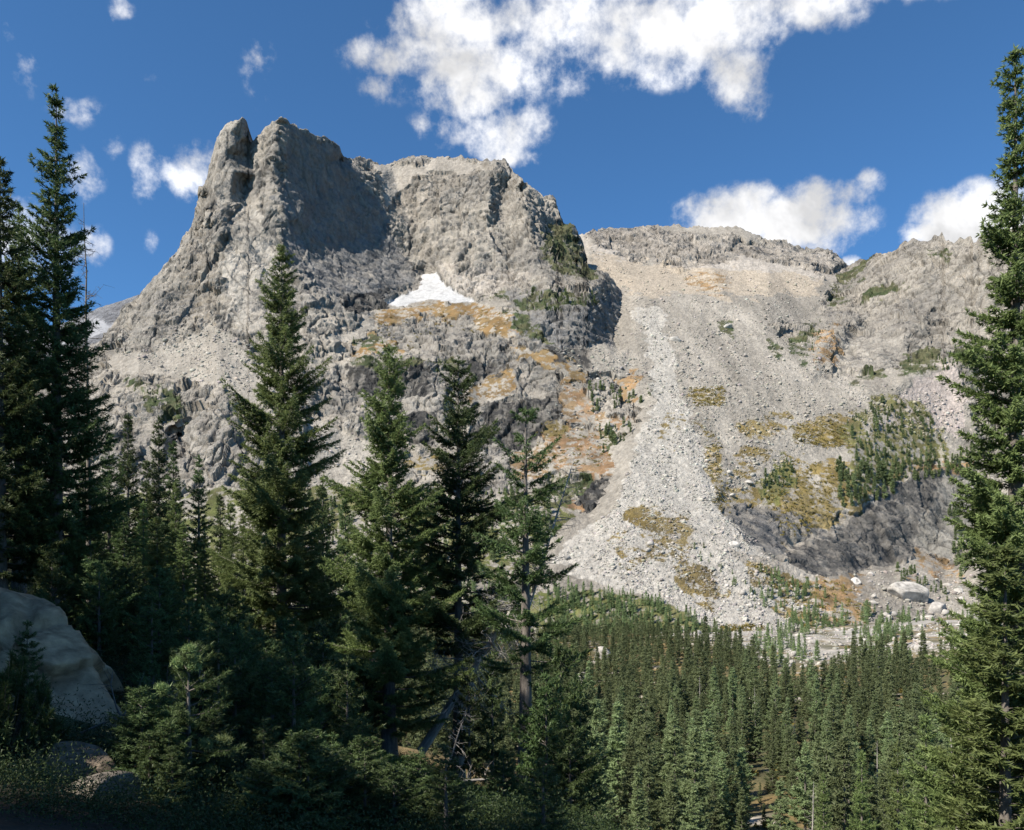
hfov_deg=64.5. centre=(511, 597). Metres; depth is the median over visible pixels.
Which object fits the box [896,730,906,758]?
spruce tree
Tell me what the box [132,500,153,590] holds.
spruce tree
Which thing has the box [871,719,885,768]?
spruce tree
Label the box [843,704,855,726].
spruce tree
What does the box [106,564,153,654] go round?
young fir
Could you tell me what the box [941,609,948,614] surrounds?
boulder
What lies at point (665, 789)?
spruce tree
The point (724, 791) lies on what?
spruce tree
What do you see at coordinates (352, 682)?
young fir
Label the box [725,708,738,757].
spruce tree
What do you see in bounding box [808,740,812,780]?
spruce tree
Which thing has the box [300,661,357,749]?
young fir
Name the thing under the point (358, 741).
young fir
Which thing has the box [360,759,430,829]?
young fir
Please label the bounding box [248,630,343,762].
young fir
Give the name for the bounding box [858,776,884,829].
spruce tree
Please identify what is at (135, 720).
young fir
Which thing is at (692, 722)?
spruce tree
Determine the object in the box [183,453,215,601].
spruce tree
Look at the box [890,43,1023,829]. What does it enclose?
spruce tree
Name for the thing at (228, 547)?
spruce tree
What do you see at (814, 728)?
spruce tree
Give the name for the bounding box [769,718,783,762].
spruce tree
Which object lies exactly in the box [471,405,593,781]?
spruce tree
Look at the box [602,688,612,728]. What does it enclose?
spruce tree
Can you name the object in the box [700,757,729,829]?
spruce tree
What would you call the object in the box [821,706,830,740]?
spruce tree
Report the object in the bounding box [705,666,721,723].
spruce tree
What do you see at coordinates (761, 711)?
spruce tree
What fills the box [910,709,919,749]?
spruce tree
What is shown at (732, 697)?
spruce tree
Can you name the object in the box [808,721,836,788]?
spruce tree
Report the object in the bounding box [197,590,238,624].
young fir
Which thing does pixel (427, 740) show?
fallen tree
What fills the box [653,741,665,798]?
spruce tree
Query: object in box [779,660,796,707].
spruce tree
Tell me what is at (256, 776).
young fir
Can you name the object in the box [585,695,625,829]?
spruce tree
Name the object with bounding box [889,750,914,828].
spruce tree
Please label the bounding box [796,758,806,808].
spruce tree
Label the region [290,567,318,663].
spruce tree
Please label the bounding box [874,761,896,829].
spruce tree
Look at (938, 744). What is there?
spruce tree
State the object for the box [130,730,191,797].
young fir
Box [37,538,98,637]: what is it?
young fir
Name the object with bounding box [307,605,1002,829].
valley forest
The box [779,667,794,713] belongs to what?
spruce tree
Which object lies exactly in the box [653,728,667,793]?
spruce tree
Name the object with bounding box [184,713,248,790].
young fir
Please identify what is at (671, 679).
spruce tree
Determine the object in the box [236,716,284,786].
young fir
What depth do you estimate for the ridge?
2044.04 m
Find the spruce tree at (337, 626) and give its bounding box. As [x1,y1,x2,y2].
[301,479,358,673]
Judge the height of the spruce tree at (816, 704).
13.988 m
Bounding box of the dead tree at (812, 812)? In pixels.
[804,784,816,829]
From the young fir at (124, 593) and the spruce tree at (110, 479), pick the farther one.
the spruce tree at (110, 479)
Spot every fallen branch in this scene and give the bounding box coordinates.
[80,665,205,733]
[430,708,473,771]
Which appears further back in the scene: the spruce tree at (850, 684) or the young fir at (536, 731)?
the spruce tree at (850, 684)
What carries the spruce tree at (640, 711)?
on the ground at (12, 821)
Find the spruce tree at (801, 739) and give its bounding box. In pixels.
[796,717,809,757]
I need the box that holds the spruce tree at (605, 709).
[602,698,609,742]
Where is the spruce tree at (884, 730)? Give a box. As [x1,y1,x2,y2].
[874,710,895,779]
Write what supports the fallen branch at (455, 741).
on the ground at (12, 821)
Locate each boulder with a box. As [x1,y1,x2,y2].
[19,741,117,778]
[64,771,148,800]
[594,646,610,659]
[669,336,681,341]
[724,324,732,327]
[728,541,740,547]
[739,590,745,594]
[807,639,815,643]
[851,577,860,584]
[887,581,928,602]
[913,645,922,650]
[925,614,934,619]
[928,601,945,613]
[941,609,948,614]
[953,588,962,592]
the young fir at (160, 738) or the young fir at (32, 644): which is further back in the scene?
the young fir at (32, 644)
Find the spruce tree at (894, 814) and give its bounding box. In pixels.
[880,740,912,829]
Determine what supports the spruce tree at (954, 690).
on the ground at (12, 821)
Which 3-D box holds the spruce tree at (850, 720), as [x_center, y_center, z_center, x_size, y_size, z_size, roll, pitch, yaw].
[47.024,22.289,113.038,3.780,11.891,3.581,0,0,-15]
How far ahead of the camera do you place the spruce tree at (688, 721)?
133.15 m
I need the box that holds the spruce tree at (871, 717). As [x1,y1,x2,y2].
[867,711,878,757]
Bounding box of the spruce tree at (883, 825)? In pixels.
[880,814,891,829]
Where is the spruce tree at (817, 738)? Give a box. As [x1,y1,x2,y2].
[806,731,832,827]
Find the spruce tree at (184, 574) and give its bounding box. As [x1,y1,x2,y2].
[170,521,206,639]
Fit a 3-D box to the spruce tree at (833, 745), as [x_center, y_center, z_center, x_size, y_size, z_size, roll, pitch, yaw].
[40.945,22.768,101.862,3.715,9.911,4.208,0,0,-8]
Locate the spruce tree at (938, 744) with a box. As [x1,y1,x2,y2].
[900,742,948,829]
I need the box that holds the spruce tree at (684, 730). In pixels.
[680,718,689,755]
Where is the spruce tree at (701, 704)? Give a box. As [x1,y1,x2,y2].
[699,693,704,730]
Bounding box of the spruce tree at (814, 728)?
[809,709,819,758]
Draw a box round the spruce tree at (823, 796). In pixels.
[813,771,832,829]
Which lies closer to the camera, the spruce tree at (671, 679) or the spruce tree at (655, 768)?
the spruce tree at (655, 768)
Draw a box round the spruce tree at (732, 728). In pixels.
[727,716,740,758]
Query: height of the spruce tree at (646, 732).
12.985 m
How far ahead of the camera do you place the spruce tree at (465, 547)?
29.56 m
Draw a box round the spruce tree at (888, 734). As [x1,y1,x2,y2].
[878,730,893,788]
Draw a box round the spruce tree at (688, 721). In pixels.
[682,712,691,744]
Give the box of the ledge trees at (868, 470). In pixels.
[134,232,983,600]
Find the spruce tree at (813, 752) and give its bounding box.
[804,740,819,800]
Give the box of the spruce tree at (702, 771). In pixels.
[697,754,708,785]
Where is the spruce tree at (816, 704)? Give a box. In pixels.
[807,673,822,740]
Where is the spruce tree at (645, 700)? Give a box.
[638,689,652,730]
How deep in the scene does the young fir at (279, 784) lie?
9.21 m
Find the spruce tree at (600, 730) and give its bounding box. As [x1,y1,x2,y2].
[597,724,606,753]
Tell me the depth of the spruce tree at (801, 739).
131.58 m
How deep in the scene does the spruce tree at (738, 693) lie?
159.87 m
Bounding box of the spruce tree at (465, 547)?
[378,354,528,778]
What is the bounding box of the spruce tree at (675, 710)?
[673,697,683,735]
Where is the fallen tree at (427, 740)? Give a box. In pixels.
[401,552,550,753]
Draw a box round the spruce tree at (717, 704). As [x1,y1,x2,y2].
[713,689,727,743]
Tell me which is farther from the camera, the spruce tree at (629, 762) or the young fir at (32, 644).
the spruce tree at (629, 762)
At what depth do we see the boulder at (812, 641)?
333.91 m
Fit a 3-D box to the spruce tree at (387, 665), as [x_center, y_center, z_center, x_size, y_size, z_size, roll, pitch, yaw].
[-4.087,-1.469,27.909,6.042,14.790,6.002,0,0,28]
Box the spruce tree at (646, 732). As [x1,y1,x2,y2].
[622,713,664,820]
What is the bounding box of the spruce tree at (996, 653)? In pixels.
[914,543,1023,829]
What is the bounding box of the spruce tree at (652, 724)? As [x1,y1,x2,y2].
[642,712,662,757]
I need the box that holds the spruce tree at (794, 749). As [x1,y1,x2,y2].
[784,733,799,789]
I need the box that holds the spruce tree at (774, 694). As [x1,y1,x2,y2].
[762,672,784,738]
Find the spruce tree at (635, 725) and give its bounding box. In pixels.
[630,717,638,748]
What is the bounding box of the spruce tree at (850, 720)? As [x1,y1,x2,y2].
[841,715,858,770]
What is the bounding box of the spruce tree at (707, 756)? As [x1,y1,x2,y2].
[687,750,716,820]
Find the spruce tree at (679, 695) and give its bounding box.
[674,687,684,722]
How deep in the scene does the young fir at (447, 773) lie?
10.04 m
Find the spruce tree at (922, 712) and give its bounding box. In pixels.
[917,710,924,739]
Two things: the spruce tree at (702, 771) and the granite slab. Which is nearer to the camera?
the granite slab
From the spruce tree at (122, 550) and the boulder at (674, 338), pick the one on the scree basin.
the boulder at (674, 338)
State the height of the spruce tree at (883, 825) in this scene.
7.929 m
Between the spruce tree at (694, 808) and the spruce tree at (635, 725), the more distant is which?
the spruce tree at (635, 725)
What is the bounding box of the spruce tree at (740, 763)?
[728,747,757,827]
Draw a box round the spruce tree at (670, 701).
[664,699,677,732]
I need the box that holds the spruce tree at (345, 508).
[329,498,363,684]
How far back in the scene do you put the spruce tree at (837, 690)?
165.94 m
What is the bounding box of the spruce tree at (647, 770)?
[634,744,662,829]
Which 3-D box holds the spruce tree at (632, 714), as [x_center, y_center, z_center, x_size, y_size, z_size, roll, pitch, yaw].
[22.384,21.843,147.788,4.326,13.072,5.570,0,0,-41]
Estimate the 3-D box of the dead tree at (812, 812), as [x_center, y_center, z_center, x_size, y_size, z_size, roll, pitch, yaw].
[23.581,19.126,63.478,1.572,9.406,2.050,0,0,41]
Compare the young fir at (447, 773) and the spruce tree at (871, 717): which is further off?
the spruce tree at (871, 717)
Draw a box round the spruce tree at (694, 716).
[688,710,702,749]
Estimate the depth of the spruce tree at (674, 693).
162.20 m
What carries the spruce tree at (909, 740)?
on the ground at (12, 821)
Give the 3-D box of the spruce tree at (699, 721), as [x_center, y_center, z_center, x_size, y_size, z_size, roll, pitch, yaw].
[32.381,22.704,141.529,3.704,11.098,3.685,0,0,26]
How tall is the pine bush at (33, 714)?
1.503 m
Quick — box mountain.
[5,116,644,630]
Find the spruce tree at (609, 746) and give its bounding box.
[607,726,623,787]
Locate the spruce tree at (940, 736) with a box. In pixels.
[933,719,943,742]
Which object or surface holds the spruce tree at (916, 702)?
on the ground at (12, 821)
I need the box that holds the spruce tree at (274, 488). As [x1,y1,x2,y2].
[205,244,380,651]
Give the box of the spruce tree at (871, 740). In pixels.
[862,717,878,773]
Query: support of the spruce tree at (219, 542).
on the ground at (12, 821)
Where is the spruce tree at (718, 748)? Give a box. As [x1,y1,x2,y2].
[710,744,720,780]
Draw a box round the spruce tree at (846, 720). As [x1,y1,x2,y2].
[838,717,852,786]
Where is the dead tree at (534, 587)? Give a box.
[521,451,588,606]
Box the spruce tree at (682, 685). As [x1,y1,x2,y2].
[678,670,692,718]
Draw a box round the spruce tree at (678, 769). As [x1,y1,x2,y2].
[656,715,691,827]
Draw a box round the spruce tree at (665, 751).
[661,713,691,778]
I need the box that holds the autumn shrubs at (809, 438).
[375,308,957,829]
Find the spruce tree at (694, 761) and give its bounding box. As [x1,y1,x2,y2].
[673,726,717,829]
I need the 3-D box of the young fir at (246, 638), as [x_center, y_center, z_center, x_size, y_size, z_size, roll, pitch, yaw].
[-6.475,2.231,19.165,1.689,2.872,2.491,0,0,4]
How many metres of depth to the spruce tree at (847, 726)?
90.90 m
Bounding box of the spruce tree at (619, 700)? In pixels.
[612,693,626,727]
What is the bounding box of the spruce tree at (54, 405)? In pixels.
[0,83,142,612]
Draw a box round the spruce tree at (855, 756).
[850,742,864,822]
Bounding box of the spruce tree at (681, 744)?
[675,736,688,797]
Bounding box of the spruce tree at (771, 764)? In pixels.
[763,739,779,793]
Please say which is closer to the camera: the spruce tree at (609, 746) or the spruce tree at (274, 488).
the spruce tree at (274, 488)
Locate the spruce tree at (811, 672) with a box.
[801,658,822,708]
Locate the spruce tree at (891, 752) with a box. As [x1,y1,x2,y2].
[879,741,904,821]
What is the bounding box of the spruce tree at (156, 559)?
[142,516,181,594]
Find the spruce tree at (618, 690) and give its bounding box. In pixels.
[609,687,627,730]
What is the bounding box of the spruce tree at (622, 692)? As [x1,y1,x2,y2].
[611,686,625,719]
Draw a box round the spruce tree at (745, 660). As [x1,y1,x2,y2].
[740,648,750,686]
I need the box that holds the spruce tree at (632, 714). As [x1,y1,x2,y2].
[625,682,639,735]
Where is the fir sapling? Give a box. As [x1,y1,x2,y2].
[103,640,247,777]
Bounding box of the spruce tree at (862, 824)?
[846,750,880,829]
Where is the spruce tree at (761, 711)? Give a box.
[754,697,764,749]
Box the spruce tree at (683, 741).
[682,739,688,774]
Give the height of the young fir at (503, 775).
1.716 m
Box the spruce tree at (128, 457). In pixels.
[111,412,150,583]
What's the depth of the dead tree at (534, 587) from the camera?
25.85 m
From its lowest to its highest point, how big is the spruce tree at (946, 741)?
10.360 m
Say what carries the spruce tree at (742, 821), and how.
on the ground at (12, 821)
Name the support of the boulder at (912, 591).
on the scree basin
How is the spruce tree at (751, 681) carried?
on the ground at (12, 821)
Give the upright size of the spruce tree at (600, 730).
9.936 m
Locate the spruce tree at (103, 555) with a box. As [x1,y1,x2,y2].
[84,477,117,577]
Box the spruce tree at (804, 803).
[783,740,816,829]
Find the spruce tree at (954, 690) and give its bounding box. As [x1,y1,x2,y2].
[947,680,966,702]
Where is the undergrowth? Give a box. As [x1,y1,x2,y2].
[0,559,666,829]
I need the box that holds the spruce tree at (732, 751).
[729,732,740,781]
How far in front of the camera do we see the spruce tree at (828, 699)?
148.24 m
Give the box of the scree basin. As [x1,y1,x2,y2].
[530,224,1023,634]
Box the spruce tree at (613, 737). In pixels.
[609,716,626,788]
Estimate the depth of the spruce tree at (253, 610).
37.85 m
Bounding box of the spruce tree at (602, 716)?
[593,700,609,746]
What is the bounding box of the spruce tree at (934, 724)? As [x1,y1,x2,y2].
[916,719,949,800]
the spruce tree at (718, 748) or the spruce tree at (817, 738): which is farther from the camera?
the spruce tree at (718, 748)
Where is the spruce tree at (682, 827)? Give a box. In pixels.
[680,820,685,829]
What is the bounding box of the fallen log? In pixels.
[460,764,515,781]
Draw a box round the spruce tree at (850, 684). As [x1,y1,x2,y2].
[843,663,859,703]
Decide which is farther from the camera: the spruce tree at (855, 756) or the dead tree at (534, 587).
the spruce tree at (855, 756)
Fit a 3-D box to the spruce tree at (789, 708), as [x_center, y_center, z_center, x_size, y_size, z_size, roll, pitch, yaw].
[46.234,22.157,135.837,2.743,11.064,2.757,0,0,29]
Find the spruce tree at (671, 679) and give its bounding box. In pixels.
[658,669,687,717]
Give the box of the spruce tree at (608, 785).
[606,757,612,793]
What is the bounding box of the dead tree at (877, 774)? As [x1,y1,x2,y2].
[874,742,878,808]
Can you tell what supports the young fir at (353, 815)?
on the ground at (12, 821)
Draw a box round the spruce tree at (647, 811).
[642,803,652,829]
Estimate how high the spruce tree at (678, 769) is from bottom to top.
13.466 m
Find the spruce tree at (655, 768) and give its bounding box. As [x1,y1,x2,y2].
[647,738,662,800]
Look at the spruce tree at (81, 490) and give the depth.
43.99 m
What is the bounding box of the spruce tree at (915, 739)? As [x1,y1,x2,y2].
[909,729,924,794]
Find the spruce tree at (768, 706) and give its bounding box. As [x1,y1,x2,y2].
[761,680,781,726]
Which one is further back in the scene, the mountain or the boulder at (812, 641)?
the mountain
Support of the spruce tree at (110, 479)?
on the ground at (12, 821)
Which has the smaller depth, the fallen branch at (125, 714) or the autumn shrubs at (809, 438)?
the fallen branch at (125, 714)
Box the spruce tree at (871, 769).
[865,762,878,823]
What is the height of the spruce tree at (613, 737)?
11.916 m
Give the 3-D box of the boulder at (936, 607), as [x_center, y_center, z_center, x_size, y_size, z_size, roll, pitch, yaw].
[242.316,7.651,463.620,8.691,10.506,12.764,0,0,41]
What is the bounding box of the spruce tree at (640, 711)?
[626,702,662,789]
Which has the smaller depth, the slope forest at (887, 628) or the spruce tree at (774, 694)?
the spruce tree at (774, 694)
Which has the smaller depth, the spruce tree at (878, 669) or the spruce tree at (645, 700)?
the spruce tree at (645, 700)
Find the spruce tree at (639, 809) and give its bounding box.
[627,764,652,829]
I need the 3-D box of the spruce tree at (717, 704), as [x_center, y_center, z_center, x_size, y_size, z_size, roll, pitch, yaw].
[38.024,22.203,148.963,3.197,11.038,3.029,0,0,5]
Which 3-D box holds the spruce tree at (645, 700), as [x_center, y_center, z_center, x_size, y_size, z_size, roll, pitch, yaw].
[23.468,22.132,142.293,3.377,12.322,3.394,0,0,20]
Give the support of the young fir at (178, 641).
on the ground at (12, 821)
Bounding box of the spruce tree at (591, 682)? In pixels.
[582,661,597,697]
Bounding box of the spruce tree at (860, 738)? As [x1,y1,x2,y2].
[856,719,874,777]
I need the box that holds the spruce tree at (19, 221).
[2,201,63,592]
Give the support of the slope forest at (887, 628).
on the ground at (12, 821)
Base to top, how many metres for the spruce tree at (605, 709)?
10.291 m
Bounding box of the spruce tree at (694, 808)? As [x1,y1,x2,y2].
[683,784,710,829]
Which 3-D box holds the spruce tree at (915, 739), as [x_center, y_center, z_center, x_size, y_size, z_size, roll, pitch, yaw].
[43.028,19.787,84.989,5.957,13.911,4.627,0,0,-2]
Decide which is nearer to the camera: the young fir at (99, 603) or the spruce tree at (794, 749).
the young fir at (99, 603)
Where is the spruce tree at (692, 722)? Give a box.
[684,718,699,778]
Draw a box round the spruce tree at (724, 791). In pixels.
[715,750,736,829]
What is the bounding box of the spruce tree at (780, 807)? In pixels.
[765,777,794,829]
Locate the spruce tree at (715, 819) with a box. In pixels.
[706,781,724,829]
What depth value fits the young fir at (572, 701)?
22.86 m
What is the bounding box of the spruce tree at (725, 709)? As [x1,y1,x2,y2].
[720,684,730,730]
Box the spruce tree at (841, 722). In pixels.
[831,703,844,748]
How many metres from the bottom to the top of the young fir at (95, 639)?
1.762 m
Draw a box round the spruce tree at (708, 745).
[699,709,717,788]
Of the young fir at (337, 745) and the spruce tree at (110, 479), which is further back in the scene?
the spruce tree at (110, 479)
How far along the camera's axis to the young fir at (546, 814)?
11.68 m
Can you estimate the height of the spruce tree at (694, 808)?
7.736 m
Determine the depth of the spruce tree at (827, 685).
171.88 m
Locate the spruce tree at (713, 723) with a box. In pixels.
[707,707,721,755]
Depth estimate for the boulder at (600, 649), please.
291.04 m
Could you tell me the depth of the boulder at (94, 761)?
9.92 m
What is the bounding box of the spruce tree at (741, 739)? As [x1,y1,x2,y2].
[732,733,753,805]
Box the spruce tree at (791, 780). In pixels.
[781,762,802,810]
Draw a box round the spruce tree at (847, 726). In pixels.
[830,720,869,829]
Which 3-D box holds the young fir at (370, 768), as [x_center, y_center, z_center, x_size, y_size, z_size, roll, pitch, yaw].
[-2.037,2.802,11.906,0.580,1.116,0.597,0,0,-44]
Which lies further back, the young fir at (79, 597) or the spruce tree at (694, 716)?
the spruce tree at (694, 716)
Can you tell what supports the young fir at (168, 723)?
on the ground at (12, 821)
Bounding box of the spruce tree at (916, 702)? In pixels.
[904,683,923,743]
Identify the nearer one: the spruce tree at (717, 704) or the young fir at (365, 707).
the young fir at (365, 707)
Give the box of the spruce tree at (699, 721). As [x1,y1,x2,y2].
[690,696,703,741]
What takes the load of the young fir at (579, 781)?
on the ground at (12, 821)
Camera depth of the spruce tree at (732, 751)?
113.18 m
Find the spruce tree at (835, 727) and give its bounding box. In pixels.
[823,691,842,760]
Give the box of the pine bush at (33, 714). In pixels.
[0,646,73,766]
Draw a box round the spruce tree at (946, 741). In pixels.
[943,726,950,751]
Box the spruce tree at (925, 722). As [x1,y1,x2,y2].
[895,713,941,829]
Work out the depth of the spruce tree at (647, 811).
67.50 m
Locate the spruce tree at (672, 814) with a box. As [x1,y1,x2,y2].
[660,770,681,829]
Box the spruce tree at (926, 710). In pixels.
[921,697,938,736]
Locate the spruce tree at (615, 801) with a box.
[592,743,618,815]
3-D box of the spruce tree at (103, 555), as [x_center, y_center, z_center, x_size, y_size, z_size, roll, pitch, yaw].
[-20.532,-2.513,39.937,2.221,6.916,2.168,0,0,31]
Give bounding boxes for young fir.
[8,620,46,707]
[31,548,90,629]
[33,588,54,602]
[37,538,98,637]
[63,556,137,658]
[68,557,146,650]
[81,560,122,656]
[85,608,118,661]
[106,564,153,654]
[106,685,187,776]
[107,685,174,754]
[113,690,178,759]
[116,673,155,740]
[116,690,204,762]
[119,554,153,635]
[120,565,187,676]
[122,654,161,710]
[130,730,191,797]
[133,704,211,773]
[136,728,200,789]
[141,719,215,795]
[152,745,197,805]
[158,599,209,706]
[168,676,198,731]
[173,619,279,742]
[179,597,196,637]
[184,588,261,673]
[184,637,224,745]
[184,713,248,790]
[187,602,254,674]
[190,604,212,642]
[193,620,243,746]
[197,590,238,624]
[210,632,268,737]
[214,756,293,829]
[228,728,351,829]
[231,614,268,719]
[233,604,258,651]
[234,637,301,757]
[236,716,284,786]
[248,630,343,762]
[261,613,302,711]
[262,742,303,780]
[263,729,365,829]
[276,707,304,750]
[279,635,342,699]
[285,651,345,731]
[300,616,386,740]
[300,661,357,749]
[309,747,380,829]
[319,733,348,766]
[324,655,370,755]
[331,735,418,814]
[332,663,360,719]
[334,716,366,764]
[340,774,388,823]
[341,662,382,735]
[344,748,383,828]
[348,653,381,735]
[356,713,373,766]
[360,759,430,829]
[361,752,385,806]
[371,748,471,814]
[418,791,441,828]
[422,743,478,829]
[450,653,486,783]
[470,650,510,784]
[477,749,532,805]
[508,637,619,820]
[508,671,573,808]
[517,757,572,829]
[533,799,556,829]
[539,719,610,821]
[566,679,604,815]
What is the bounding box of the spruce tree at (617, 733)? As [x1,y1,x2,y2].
[604,701,632,815]
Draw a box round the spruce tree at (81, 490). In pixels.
[69,456,112,559]
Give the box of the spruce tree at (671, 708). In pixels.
[661,704,675,740]
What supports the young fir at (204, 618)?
on the ground at (12, 821)
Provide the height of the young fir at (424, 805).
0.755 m
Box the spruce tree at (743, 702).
[738,686,749,727]
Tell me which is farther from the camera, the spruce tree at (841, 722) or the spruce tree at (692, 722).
the spruce tree at (841, 722)
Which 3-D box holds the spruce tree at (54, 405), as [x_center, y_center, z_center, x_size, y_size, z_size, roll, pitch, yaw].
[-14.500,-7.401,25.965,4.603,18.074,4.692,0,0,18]
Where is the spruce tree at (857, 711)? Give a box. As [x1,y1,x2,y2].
[852,690,864,735]
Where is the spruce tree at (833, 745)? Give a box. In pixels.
[827,739,840,790]
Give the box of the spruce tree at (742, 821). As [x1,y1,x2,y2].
[731,787,749,829]
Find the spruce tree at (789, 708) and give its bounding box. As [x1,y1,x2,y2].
[782,698,794,751]
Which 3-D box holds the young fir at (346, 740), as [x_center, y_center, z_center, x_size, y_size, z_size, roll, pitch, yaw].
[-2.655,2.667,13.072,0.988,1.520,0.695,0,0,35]
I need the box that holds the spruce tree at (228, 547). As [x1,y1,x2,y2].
[212,502,241,621]
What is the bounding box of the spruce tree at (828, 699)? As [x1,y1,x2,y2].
[823,696,832,725]
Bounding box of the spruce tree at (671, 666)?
[666,660,675,712]
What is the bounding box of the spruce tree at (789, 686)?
[777,657,798,712]
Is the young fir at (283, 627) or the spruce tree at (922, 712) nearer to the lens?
the young fir at (283, 627)
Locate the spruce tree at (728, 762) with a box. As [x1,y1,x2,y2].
[717,734,738,826]
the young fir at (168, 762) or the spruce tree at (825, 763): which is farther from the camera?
the spruce tree at (825, 763)
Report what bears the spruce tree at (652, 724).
on the ground at (12, 821)
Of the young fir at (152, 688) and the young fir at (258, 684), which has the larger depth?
the young fir at (258, 684)
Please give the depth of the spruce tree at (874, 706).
146.06 m
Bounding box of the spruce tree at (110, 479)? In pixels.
[94,432,133,577]
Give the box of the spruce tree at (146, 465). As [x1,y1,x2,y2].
[131,460,155,567]
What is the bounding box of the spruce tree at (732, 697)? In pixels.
[720,667,750,711]
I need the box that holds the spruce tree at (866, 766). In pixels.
[862,759,868,793]
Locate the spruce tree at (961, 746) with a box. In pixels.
[941,695,975,829]
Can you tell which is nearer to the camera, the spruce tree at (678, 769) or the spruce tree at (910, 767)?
the spruce tree at (678, 769)
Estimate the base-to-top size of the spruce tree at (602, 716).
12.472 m
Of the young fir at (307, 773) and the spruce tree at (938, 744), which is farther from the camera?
the spruce tree at (938, 744)
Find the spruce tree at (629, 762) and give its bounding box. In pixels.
[612,735,649,829]
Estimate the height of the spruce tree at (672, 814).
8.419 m
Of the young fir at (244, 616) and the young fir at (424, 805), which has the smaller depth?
the young fir at (424, 805)
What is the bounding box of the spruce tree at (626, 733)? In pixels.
[621,719,631,775]
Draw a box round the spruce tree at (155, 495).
[137,415,186,588]
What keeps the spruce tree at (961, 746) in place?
on the ground at (12, 821)
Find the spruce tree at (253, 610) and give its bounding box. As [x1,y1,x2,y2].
[239,558,275,660]
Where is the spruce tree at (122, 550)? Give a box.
[106,512,144,587]
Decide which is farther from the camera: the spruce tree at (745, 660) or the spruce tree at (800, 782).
the spruce tree at (745, 660)
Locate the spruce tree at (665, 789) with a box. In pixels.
[659,774,677,829]
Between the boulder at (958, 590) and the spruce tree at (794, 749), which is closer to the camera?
the spruce tree at (794, 749)
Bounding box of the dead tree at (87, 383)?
[61,219,116,602]
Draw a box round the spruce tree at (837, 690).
[832,672,844,715]
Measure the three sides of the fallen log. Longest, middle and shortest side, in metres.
3.701 x 1.250 x 1.036 m
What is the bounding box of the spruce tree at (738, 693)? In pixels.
[735,683,749,727]
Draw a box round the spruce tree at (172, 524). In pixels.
[162,482,195,607]
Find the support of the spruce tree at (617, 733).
on the ground at (12, 821)
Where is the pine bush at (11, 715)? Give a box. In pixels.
[0,705,17,753]
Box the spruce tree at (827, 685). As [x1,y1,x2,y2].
[821,674,833,713]
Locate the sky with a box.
[0,0,1023,326]
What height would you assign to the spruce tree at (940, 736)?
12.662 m
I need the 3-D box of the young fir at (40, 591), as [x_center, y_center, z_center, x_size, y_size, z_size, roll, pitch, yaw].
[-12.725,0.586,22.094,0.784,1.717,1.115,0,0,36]
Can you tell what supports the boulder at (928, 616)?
on the scree basin
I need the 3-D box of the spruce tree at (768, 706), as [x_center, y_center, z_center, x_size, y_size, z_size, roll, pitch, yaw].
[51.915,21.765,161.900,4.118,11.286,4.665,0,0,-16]
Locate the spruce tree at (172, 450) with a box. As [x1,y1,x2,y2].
[153,440,198,597]
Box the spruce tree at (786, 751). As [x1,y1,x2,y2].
[780,727,796,784]
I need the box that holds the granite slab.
[0,587,123,726]
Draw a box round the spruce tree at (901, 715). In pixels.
[889,700,907,749]
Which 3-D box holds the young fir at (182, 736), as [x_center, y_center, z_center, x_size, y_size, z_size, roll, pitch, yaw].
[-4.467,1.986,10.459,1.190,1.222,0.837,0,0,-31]
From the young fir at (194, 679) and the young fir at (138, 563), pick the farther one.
the young fir at (138, 563)
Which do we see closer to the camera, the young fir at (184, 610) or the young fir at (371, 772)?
the young fir at (371, 772)
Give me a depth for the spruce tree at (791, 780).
103.72 m
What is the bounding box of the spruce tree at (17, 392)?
[0,156,79,588]
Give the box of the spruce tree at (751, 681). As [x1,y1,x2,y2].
[743,656,766,709]
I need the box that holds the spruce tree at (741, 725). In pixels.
[735,703,752,761]
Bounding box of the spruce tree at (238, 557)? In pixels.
[228,512,254,623]
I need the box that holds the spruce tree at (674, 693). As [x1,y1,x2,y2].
[663,685,680,720]
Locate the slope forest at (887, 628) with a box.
[264,552,988,666]
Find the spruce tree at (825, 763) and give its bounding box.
[806,743,842,829]
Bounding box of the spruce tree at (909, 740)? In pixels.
[899,714,919,786]
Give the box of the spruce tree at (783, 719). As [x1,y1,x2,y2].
[778,704,792,768]
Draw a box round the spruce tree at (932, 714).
[929,691,940,734]
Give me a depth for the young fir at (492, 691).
27.36 m
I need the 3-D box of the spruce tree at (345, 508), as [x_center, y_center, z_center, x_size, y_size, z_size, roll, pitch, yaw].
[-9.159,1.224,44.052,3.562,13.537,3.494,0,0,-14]
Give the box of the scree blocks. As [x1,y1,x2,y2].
[105,247,973,665]
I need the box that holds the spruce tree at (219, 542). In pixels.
[203,494,228,601]
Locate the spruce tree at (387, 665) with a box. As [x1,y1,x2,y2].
[314,340,475,757]
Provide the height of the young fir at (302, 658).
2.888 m
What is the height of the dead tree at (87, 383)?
15.750 m
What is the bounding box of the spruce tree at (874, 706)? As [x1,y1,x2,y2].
[866,690,880,739]
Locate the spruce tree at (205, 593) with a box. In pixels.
[191,530,220,620]
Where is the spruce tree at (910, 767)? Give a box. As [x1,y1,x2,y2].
[910,747,918,797]
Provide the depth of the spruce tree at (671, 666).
174.72 m
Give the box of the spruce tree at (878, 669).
[870,651,884,691]
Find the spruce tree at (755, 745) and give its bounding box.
[744,696,768,760]
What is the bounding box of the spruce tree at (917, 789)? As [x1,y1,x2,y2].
[912,781,920,799]
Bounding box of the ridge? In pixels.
[3,295,138,359]
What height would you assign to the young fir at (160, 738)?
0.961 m
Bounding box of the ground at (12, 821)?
[0,559,1002,829]
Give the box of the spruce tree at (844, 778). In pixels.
[822,733,866,829]

